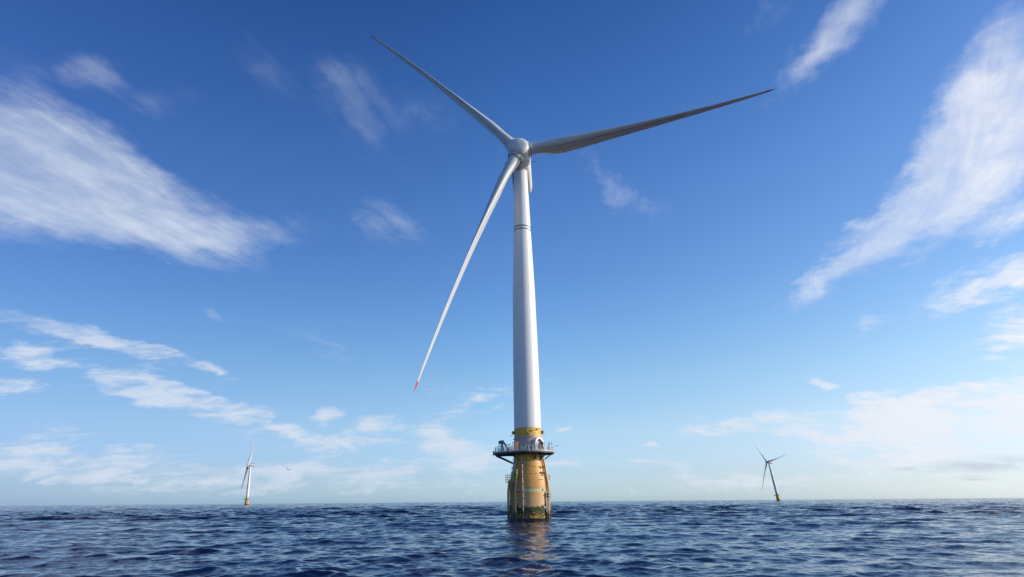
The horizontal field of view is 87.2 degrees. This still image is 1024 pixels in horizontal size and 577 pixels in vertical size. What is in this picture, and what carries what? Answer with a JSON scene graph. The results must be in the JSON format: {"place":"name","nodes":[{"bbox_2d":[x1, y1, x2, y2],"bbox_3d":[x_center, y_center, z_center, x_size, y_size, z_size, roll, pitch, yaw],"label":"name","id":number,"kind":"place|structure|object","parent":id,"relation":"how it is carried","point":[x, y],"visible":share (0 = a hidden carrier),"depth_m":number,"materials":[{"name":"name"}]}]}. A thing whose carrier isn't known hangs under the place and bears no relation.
{"place":"outdoors","nodes":[
{"label":"outdoors","id":0,"kind":"place"},
{"bbox_2d":[0,498,1023,576],"bbox_3d":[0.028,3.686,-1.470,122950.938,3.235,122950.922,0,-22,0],"label":"sea water","id":1,"kind":"structure","parent":0,"point":[956,537],"depth_m":59.34,"materials":[{"name":"blue liquid"}]},
{"bbox_2d":[241,439,254,504],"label":"wind turbine","id":2,"kind":"object","parent":1,"relation":"in","point":[248,485],"visible":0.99,"depth_m":1398.82,"materials":[{"name":"white metal"}]},
{"bbox_2d":[370,35,773,518],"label":"wind turbine","id":3,"kind":"object","parent":1,"relation":"in","point":[528,492],"visible":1,"depth_m":141.60,"materials":[{"name":"white metal"}]},
{"bbox_2d":[754,445,785,500],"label":"wind turbine","id":4,"kind":"object","parent":1,"relation":"in","point":[769,462],"visible":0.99,"depth_m":1432.70,"materials":[{"name":"white metal"}]},
{"bbox_2d":[0,0,1023,505],"label":"sky","id":5,"kind":"structure","parent":0,"point":[226,225],"materials":[{"name":"blue"}]}
]}

